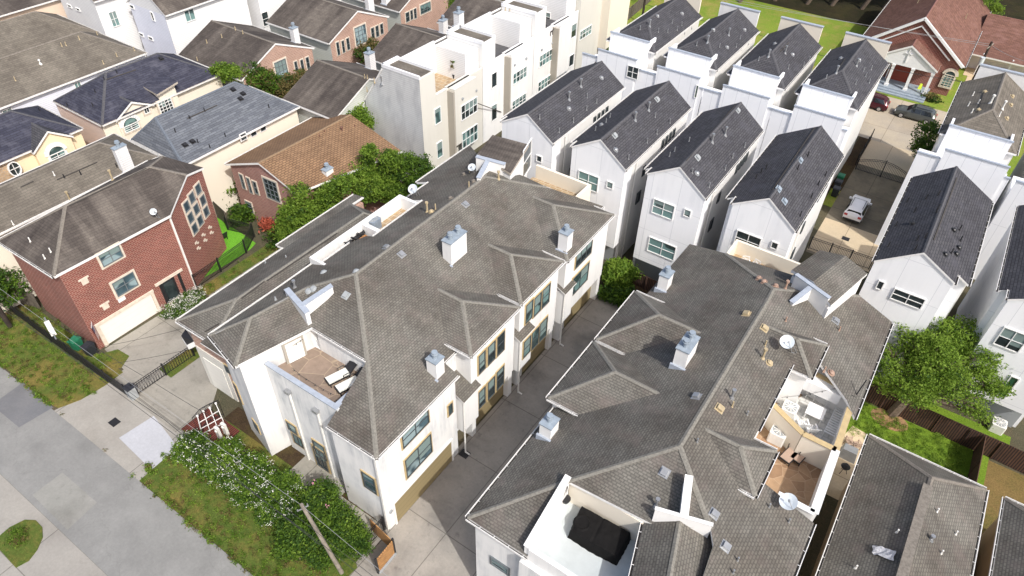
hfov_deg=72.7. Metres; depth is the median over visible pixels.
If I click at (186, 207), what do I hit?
window
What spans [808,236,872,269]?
iron fence
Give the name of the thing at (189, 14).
window
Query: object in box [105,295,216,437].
driveway
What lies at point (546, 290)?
window
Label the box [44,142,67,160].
window
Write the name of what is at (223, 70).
broadleaf tree
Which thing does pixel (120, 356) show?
grass corner
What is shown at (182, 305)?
flower bed
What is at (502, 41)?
row house
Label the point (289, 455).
garden bed
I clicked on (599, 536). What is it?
covered table
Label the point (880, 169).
iron gate
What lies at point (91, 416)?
driveway apron
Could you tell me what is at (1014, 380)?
window
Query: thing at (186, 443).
overhead wire
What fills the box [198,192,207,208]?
window
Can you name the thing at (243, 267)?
grass strip
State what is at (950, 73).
arched window
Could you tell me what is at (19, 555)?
grass island
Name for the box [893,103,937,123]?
parked car
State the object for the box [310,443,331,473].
door
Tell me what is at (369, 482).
window
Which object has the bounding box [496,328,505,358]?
window
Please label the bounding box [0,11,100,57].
long brown house
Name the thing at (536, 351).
garage door
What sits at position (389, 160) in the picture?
broadleaf tree
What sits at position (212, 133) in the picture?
blue roof house
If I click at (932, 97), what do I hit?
green shrub
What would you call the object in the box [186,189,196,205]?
window
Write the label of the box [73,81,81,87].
window
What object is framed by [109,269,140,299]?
window
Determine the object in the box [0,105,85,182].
cream house
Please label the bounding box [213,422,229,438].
electric meters
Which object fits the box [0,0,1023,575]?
ground
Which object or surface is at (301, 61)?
window
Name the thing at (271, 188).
window
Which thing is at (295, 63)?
window
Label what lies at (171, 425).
overhead wire
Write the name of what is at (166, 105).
window
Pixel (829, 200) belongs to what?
grass edge
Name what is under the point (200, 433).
overhead wire
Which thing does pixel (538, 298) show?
window
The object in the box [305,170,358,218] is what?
broadleaf tree
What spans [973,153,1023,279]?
modern house
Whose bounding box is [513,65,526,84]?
window
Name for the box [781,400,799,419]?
air conditioner
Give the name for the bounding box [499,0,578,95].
row house
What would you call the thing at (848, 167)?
soil bed
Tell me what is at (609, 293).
green shrub
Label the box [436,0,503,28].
brown roof house
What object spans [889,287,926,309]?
window
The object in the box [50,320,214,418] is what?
overhead wire
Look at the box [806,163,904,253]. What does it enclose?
driveway
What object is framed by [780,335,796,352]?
satellite dish
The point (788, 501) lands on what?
satellite dish
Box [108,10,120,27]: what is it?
window
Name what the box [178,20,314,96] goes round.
brick gable house
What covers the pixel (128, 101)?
navy roof house
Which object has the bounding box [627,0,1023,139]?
lawn
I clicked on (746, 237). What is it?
window
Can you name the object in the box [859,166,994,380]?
modern house
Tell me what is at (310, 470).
path
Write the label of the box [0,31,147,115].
long brown house
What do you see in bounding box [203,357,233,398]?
garage door
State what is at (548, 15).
window
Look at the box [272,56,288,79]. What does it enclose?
window
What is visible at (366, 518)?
path
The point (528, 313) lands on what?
window
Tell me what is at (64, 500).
asphalt patch
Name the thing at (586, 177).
window
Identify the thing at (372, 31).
window
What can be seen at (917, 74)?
overhead wire
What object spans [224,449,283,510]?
flowering shrub
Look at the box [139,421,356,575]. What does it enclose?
grass verge
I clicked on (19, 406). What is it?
asphalt patch
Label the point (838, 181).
wheelie bin
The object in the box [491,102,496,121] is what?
window
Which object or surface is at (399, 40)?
brown roof house
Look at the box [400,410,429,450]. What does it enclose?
window
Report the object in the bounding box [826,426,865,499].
patio
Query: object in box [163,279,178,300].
front door
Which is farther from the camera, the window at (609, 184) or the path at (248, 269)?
the path at (248, 269)
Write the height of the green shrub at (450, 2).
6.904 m
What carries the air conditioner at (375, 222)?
on the townhouse building at (448, 302)
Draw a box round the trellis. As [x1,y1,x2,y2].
[192,400,223,433]
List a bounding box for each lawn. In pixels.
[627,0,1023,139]
[845,402,988,485]
[866,378,1010,444]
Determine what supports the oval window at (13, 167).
in the cream house at (31, 137)
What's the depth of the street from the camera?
45.75 m
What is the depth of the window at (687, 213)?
56.17 m
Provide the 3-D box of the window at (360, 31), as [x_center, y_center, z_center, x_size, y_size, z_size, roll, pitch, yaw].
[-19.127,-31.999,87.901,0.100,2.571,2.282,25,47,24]
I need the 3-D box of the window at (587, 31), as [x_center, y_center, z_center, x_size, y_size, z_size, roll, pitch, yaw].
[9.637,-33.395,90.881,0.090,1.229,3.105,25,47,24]
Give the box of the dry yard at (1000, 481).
[981,461,1023,534]
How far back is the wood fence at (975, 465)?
48.67 m
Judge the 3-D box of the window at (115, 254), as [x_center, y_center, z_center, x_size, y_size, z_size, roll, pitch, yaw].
[-30.826,-2.483,53.428,0.100,1.532,2.005,26,47,24]
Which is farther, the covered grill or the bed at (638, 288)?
the bed at (638, 288)
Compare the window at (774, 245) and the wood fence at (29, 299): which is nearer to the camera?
the window at (774, 245)
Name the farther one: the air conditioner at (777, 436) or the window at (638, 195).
the window at (638, 195)
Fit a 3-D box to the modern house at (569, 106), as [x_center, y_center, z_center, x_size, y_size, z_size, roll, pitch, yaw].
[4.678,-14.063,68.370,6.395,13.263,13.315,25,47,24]
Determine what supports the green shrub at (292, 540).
on the grass verge at (197, 513)
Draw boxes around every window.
[7,161,21,175]
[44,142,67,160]
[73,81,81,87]
[94,241,125,269]
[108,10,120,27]
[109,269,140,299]
[120,114,141,135]
[142,105,151,115]
[149,11,155,21]
[155,95,174,113]
[181,198,191,215]
[183,8,195,22]
[185,209,194,226]
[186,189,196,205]
[190,220,199,236]
[191,200,200,217]
[193,180,202,197]
[195,212,204,228]
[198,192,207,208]
[201,204,210,219]
[223,363,230,374]
[232,381,243,404]
[238,172,246,189]
[239,131,247,141]
[244,199,254,214]
[245,176,253,194]
[250,131,256,137]
[251,179,259,195]
[251,417,260,434]
[259,126,266,132]
[261,11,268,26]
[261,175,281,204]
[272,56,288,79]
[285,419,298,435]
[290,431,304,449]
[293,60,298,72]
[299,58,304,68]
[304,55,310,69]
[311,437,328,462]
[335,40,340,56]
[340,39,345,53]
[345,36,350,50]
[353,22,367,47]
[360,469,378,496]
[370,26,374,37]
[374,24,379,37]
[379,22,383,35]
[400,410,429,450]
[403,431,432,480]
[404,11,409,23]
[409,9,413,20]
[413,7,416,19]
[419,0,431,15]
[434,106,441,125]
[436,140,442,159]
[447,400,453,417]
[461,96,477,121]
[462,123,477,148]
[477,347,485,376]
[478,384,485,410]
[486,338,495,367]
[486,374,495,401]
[490,555,509,575]
[491,71,496,88]
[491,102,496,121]
[495,363,504,391]
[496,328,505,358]
[512,92,526,109]
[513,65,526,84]
[522,138,531,175]
[522,333,531,359]
[524,297,533,325]
[531,325,539,350]
[532,289,542,318]
[536,154,541,162]
[537,74,550,91]
[538,314,547,343]
[539,48,551,67]
[541,281,550,309]
[546,12,550,18]
[568,53,574,67]
[570,22,576,38]
[572,260,589,295]
[574,240,592,270]
[578,170,598,192]
[579,24,591,40]
[606,180,613,189]
[626,65,638,79]
[635,190,641,204]
[647,236,676,260]
[651,198,675,220]
[683,208,691,217]
[694,85,698,97]
[707,217,714,231]
[733,229,761,246]
[770,241,778,250]
[875,280,885,290]
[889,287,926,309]
[938,68,958,89]
[992,326,1023,353]
[997,375,1019,398]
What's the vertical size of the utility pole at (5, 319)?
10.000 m
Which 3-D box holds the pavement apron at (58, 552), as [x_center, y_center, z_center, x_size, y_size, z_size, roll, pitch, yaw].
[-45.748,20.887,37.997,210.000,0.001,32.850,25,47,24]
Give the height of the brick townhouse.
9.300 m
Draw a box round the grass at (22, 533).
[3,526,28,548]
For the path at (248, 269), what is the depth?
63.19 m
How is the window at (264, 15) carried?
in the white sided house at (261, 12)
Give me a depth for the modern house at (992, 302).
49.11 m
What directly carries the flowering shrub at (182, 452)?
on the grass verge at (197, 513)
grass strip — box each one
[159,346,199,376]
[199,243,277,294]
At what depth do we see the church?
92.33 m
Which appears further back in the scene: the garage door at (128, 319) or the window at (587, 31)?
the window at (587, 31)
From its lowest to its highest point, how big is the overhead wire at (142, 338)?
1.622 m
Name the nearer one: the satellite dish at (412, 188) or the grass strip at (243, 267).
the satellite dish at (412, 188)
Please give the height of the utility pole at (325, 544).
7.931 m
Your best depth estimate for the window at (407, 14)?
93.77 m
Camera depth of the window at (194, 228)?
60.09 m
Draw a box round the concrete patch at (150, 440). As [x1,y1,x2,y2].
[120,416,173,468]
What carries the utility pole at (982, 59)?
on the path
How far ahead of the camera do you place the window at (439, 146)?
74.06 m
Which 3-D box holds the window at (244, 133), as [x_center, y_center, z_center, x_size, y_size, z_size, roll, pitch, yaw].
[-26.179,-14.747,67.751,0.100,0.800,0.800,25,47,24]
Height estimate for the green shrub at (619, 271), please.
3.164 m
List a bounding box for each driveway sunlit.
[807,217,878,271]
[859,140,915,177]
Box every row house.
[364,36,500,174]
[445,7,533,142]
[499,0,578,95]
[574,0,629,69]
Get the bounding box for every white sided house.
[61,0,146,56]
[126,0,251,55]
[247,0,341,30]
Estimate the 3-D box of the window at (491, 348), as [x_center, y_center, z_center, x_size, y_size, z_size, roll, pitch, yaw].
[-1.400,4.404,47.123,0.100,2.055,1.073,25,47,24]
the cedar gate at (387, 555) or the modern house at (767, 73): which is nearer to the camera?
the cedar gate at (387, 555)
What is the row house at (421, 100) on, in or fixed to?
on the ground at (228, 404)
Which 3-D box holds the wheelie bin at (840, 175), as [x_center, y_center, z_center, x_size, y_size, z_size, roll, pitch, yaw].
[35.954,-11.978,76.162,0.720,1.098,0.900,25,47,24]
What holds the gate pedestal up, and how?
on the driveway at (191, 384)
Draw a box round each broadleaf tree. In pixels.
[205,61,242,83]
[234,60,282,94]
[270,68,308,98]
[270,180,322,241]
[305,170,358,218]
[345,142,385,206]
[346,102,378,129]
[374,145,408,203]
[386,150,434,193]
[860,0,870,9]
[871,313,1016,426]
[907,119,941,158]
[982,0,1006,16]
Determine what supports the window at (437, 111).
in the row house at (421, 100)
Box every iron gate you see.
[363,516,385,541]
[855,158,906,182]
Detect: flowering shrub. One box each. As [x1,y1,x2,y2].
[166,427,218,478]
[199,436,252,496]
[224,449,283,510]
[250,467,307,529]
[297,472,362,539]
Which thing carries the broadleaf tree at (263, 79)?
on the ground at (228, 404)
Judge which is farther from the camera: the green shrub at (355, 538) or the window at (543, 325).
the window at (543, 325)
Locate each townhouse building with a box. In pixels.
[207,135,615,529]
[465,239,893,575]
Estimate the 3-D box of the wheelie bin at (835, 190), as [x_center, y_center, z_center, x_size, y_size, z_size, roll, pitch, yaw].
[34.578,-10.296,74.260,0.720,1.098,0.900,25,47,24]
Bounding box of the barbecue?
[839,463,850,473]
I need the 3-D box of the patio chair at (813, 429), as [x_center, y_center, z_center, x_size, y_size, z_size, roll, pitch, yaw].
[18.138,8.548,41.999,0.690,1.058,0.834,4,42,2]
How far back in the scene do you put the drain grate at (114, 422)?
50.73 m
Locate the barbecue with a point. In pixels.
(845, 466)
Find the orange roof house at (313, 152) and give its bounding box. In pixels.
[224,114,400,227]
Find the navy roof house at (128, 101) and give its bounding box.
[52,53,222,144]
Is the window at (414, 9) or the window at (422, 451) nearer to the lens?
the window at (422, 451)
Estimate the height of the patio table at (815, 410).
0.720 m
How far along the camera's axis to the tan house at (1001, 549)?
39.19 m
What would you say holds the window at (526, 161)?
in the townhouse building at (448, 302)
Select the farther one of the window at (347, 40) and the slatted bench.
the window at (347, 40)
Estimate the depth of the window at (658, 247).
59.71 m
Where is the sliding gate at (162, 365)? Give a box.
[129,347,195,393]
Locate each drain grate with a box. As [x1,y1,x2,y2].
[108,417,120,426]
[458,449,470,458]
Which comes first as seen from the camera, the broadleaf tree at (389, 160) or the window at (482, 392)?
the window at (482, 392)
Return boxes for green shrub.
[0,265,31,311]
[222,181,239,202]
[226,202,258,227]
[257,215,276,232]
[262,228,283,249]
[270,508,339,574]
[316,509,374,564]
[352,36,378,63]
[444,0,454,7]
[595,282,641,307]
[600,255,638,292]
[632,264,644,279]
[920,90,943,103]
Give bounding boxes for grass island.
[0,520,42,567]
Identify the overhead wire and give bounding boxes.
[0,295,371,575]
[0,304,360,575]
[0,307,319,544]
[2,290,386,575]
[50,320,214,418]
[107,328,182,345]
[724,0,986,43]
[737,0,986,45]
[821,55,960,81]
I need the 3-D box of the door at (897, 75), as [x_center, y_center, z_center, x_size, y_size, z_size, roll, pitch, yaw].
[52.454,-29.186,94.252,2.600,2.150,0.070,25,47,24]
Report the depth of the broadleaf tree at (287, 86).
78.57 m
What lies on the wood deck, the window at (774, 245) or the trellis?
the trellis
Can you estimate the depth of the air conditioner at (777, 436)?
41.42 m
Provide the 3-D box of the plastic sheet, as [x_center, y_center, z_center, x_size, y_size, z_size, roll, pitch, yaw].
[19.524,13.893,36.555,0.616,0.776,1.152,-31,52,-31]
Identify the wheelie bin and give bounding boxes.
[66,335,82,350]
[79,340,98,356]
[831,185,841,197]
[833,178,843,186]
[837,172,845,182]
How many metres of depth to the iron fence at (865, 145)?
80.60 m
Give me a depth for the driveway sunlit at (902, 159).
80.66 m
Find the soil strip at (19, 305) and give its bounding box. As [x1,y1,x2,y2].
[5,303,24,314]
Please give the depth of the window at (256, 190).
65.61 m
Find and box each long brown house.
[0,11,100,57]
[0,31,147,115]
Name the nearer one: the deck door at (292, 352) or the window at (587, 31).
the deck door at (292, 352)
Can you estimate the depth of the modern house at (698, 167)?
58.37 m
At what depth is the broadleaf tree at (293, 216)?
62.78 m
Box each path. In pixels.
[209,176,406,295]
[286,456,345,499]
[339,496,385,538]
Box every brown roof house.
[281,47,379,122]
[372,15,447,69]
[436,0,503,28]
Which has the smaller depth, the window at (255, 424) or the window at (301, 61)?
the window at (255, 424)
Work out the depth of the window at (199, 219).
60.76 m
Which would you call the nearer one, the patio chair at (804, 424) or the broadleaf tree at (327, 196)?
the patio chair at (804, 424)
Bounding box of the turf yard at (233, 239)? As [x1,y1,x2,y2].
[205,218,255,276]
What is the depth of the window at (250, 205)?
68.13 m
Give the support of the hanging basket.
hanging from the townhouse building at (671, 388)
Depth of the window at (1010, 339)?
47.41 m
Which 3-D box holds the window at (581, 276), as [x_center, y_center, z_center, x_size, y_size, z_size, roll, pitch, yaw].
[5.486,-0.712,55.966,0.100,2.139,2.778,25,47,24]
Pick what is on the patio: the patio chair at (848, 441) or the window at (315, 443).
the patio chair at (848, 441)
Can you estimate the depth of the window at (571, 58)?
89.33 m
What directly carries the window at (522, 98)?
in the row house at (502, 41)
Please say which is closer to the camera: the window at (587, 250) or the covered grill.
the covered grill
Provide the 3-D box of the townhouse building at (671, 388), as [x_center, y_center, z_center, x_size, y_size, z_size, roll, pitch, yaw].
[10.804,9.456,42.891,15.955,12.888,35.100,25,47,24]
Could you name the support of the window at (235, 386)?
in the townhouse building at (448, 302)
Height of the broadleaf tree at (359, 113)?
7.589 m
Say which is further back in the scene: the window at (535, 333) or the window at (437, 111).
the window at (437, 111)
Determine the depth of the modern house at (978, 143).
62.48 m
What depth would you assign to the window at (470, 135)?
76.53 m
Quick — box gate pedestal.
[121,382,138,400]
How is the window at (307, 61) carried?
in the brick gable house at (212, 41)
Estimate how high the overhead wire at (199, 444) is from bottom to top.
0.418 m
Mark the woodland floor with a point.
(848, 11)
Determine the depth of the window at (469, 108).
74.26 m
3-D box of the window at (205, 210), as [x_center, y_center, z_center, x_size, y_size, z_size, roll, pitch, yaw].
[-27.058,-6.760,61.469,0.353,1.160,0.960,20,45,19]
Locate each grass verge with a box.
[0,305,122,407]
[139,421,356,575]
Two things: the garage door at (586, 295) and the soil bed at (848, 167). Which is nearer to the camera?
the garage door at (586, 295)
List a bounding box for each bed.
[157,285,207,318]
[224,407,373,518]
[602,283,648,293]
[828,137,870,190]
[871,408,907,431]
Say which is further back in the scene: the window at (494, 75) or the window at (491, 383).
the window at (494, 75)
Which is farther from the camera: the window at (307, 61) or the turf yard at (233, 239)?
the window at (307, 61)
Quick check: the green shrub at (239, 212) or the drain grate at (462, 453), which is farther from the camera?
the green shrub at (239, 212)
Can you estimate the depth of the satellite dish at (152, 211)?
54.99 m
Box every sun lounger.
[324,361,356,387]
[334,366,362,395]
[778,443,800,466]
[790,432,815,465]
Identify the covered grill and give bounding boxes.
[839,443,858,463]
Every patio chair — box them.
[352,233,361,239]
[796,418,812,431]
[803,423,821,435]
[843,435,856,444]
[851,439,862,450]
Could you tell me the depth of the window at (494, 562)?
38.29 m
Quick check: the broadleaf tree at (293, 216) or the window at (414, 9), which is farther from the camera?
the window at (414, 9)
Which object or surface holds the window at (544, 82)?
in the row house at (554, 57)
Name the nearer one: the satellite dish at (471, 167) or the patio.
the patio
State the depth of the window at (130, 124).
71.00 m
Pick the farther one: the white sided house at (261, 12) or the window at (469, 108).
the white sided house at (261, 12)
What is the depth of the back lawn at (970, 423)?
52.49 m
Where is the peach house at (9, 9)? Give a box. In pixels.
[0,0,67,20]
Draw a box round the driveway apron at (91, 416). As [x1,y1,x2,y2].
[54,383,179,480]
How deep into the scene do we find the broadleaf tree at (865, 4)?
114.86 m
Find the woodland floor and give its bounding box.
[754,0,1023,26]
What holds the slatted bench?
on the townhouse building at (671, 388)
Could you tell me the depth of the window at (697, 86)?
70.08 m
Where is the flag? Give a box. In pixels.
[91,322,98,340]
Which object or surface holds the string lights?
on the townhouse building at (671, 388)
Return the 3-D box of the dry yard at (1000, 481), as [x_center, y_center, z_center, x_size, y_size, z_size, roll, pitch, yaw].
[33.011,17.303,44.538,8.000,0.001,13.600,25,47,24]
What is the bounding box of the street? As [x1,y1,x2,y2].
[0,367,252,575]
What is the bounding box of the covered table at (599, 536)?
[567,506,630,565]
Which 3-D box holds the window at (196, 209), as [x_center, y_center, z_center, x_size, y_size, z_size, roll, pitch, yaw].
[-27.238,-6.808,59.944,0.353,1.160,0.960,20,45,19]
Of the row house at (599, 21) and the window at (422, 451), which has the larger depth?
the row house at (599, 21)
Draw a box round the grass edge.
[823,188,840,206]
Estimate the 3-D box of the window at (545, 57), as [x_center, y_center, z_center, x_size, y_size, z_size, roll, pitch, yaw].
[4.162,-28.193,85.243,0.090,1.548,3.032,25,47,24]
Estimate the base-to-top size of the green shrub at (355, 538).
2.973 m
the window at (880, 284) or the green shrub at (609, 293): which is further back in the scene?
the green shrub at (609, 293)
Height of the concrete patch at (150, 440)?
0.001 m
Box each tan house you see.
[811,434,988,575]
[973,496,1023,575]
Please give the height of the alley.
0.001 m
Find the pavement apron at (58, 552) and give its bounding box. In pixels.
[0,474,106,575]
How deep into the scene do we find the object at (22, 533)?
43.93 m
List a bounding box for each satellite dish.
[149,208,159,217]
[408,184,419,195]
[468,164,476,171]
[779,493,797,509]
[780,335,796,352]
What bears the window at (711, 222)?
in the modern house at (698, 167)
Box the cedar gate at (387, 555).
[370,519,396,573]
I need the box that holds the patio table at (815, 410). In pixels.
[803,402,826,425]
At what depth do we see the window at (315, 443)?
46.28 m
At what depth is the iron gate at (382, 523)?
44.08 m
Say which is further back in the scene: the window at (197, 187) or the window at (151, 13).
the window at (151, 13)
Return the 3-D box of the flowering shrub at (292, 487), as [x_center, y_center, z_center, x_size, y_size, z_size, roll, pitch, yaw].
[-14.575,13.579,44.464,4.189,3.584,3.818,4,42,3]
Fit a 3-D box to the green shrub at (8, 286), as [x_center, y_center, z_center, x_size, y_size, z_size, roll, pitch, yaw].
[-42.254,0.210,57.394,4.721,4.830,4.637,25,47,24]
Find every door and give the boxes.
[99,294,157,343]
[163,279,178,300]
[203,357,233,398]
[282,335,306,364]
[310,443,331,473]
[395,443,451,520]
[476,385,502,423]
[522,338,544,372]
[564,287,590,325]
[886,64,911,82]
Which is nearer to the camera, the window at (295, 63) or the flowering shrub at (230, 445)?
the flowering shrub at (230, 445)
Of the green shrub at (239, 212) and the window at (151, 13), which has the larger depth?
the window at (151, 13)
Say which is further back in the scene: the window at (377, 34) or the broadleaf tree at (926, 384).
the window at (377, 34)
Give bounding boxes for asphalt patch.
[0,383,52,426]
[33,472,96,529]
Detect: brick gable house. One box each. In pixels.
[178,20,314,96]
[265,0,389,64]
[342,0,448,31]
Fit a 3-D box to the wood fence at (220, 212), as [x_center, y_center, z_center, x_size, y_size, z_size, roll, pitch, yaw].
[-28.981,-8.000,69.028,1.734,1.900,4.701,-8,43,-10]
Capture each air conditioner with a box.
[369,216,381,228]
[766,424,786,446]
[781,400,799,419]
[987,416,1007,435]
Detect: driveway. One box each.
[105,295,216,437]
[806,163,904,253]
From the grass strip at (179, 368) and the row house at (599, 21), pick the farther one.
the row house at (599, 21)
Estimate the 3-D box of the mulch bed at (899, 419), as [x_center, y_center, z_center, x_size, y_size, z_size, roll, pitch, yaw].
[28.482,9.943,52.494,2.698,0.001,1.896,25,47,24]
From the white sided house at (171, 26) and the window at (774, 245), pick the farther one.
the white sided house at (171, 26)
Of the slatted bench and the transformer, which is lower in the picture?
the slatted bench
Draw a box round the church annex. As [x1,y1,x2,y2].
[967,13,1023,74]
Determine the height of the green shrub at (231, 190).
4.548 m
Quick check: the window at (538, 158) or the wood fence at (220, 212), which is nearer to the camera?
the window at (538, 158)
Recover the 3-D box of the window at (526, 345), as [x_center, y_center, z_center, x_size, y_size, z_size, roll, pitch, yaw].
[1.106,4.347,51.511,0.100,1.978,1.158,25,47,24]
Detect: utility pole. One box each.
[0,306,12,328]
[297,503,343,574]
[642,0,645,14]
[972,41,993,79]
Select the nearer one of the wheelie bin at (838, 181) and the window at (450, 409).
the window at (450, 409)
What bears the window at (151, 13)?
in the white sided house at (171, 26)
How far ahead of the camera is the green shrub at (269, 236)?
65.44 m
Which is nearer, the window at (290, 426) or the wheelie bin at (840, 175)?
the window at (290, 426)
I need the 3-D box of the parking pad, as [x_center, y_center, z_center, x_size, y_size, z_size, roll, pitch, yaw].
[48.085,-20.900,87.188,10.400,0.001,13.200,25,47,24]
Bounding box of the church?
[863,0,991,102]
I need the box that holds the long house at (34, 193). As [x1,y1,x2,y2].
[0,133,158,312]
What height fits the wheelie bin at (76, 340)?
1.098 m
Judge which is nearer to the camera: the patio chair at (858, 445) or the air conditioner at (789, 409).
the air conditioner at (789, 409)
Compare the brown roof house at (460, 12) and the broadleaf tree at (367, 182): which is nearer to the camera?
the broadleaf tree at (367, 182)
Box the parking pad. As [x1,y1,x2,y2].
[858,96,946,152]
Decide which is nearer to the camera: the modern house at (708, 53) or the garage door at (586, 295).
the garage door at (586, 295)
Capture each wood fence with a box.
[13,288,40,308]
[212,201,229,226]
[628,0,650,19]
[630,272,656,290]
[865,383,1023,473]
[968,436,986,481]
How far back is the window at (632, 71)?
73.05 m
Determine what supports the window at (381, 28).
in the brick gable house at (333, 30)
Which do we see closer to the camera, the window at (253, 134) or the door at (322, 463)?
the door at (322, 463)
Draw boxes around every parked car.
[842,194,871,223]
[869,92,890,111]
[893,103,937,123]
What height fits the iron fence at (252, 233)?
1.650 m
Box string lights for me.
[781,388,854,397]
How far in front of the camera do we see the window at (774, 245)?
53.24 m
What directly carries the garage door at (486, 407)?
in the townhouse building at (448, 302)
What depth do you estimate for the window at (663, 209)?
57.33 m
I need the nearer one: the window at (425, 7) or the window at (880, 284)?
the window at (880, 284)
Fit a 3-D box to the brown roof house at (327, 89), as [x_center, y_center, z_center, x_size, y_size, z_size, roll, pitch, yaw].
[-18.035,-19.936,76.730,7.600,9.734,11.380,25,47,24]
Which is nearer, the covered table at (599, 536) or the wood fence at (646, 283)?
the covered table at (599, 536)
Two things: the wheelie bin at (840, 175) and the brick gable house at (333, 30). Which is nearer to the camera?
the wheelie bin at (840, 175)
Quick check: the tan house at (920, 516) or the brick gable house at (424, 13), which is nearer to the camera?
the tan house at (920, 516)
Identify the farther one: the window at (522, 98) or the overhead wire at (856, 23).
the overhead wire at (856, 23)
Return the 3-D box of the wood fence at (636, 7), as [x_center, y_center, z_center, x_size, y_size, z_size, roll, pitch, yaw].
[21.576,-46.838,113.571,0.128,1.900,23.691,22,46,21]
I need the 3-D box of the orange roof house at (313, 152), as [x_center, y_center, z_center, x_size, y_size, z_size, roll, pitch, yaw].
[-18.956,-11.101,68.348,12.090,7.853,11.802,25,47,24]
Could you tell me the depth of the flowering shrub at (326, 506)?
43.41 m
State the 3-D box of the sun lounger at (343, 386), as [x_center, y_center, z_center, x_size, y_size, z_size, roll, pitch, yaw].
[-10.000,5.780,43.229,2.042,0.898,0.809,-27,49,-28]
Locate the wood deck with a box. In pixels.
[181,408,239,444]
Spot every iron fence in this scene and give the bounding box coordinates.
[6,303,127,396]
[192,216,254,288]
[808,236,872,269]
[855,129,874,164]
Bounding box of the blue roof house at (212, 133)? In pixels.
[130,81,299,211]
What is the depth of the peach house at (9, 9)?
86.43 m
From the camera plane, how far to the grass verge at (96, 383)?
54.73 m
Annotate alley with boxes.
[349,291,620,575]
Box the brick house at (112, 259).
[0,156,226,348]
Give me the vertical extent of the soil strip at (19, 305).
0.001 m
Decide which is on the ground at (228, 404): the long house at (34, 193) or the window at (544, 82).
the long house at (34, 193)
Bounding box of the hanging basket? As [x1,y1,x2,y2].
[562,486,570,503]
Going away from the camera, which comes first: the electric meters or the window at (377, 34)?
the electric meters
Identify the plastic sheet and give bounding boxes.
[872,545,895,560]
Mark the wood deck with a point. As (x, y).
(233, 431)
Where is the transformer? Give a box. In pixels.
[44,317,56,338]
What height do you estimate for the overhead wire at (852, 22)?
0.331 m
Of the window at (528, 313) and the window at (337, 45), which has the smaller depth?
the window at (528, 313)
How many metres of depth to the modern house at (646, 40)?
76.14 m
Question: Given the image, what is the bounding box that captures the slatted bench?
[821,407,843,436]
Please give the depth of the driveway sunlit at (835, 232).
68.70 m
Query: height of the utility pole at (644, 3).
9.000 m
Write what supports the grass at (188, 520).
on the ground at (228, 404)
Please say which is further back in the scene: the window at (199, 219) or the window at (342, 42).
the window at (342, 42)
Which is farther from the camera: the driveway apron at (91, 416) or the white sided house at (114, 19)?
the white sided house at (114, 19)
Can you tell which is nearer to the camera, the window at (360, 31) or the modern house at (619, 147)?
the modern house at (619, 147)
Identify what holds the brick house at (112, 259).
on the ground at (228, 404)
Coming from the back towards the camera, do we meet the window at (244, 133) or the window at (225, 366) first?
the window at (244, 133)
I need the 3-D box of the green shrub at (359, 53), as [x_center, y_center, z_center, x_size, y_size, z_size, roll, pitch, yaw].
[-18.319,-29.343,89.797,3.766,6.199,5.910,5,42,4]
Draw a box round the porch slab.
[963,67,975,76]
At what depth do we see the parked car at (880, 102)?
88.56 m
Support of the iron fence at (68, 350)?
on the ground at (228, 404)
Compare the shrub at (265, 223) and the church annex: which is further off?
the church annex
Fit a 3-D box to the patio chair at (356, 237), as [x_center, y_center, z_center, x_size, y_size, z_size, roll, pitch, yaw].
[-11.629,-3.827,51.761,0.671,0.968,0.690,18,45,17]
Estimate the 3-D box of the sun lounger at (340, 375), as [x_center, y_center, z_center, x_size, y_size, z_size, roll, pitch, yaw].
[-10.738,5.339,43.691,2.042,0.898,0.809,-27,49,-28]
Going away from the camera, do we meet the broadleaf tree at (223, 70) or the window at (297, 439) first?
the window at (297, 439)
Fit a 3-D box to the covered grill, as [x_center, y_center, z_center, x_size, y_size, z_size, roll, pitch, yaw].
[24.065,11.758,49.667,1.240,0.930,0.800,25,47,24]
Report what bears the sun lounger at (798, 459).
on the townhouse building at (671, 388)
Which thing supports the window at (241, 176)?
in the orange roof house at (313, 152)
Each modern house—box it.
[500,61,625,178]
[535,0,702,110]
[570,81,692,260]
[632,102,764,281]
[637,2,760,126]
[698,16,823,164]
[716,125,844,261]
[759,31,891,187]
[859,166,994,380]
[874,63,1023,244]
[938,205,1023,427]
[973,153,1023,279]
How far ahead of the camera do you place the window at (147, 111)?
71.94 m
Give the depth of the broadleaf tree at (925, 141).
75.73 m
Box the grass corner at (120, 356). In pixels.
[102,349,128,367]
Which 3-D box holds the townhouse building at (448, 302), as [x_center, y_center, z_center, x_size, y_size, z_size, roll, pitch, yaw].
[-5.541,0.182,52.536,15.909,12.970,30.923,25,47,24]
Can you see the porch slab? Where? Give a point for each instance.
(968, 71)
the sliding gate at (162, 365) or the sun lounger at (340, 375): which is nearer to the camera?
the sun lounger at (340, 375)
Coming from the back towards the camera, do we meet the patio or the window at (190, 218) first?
the window at (190, 218)

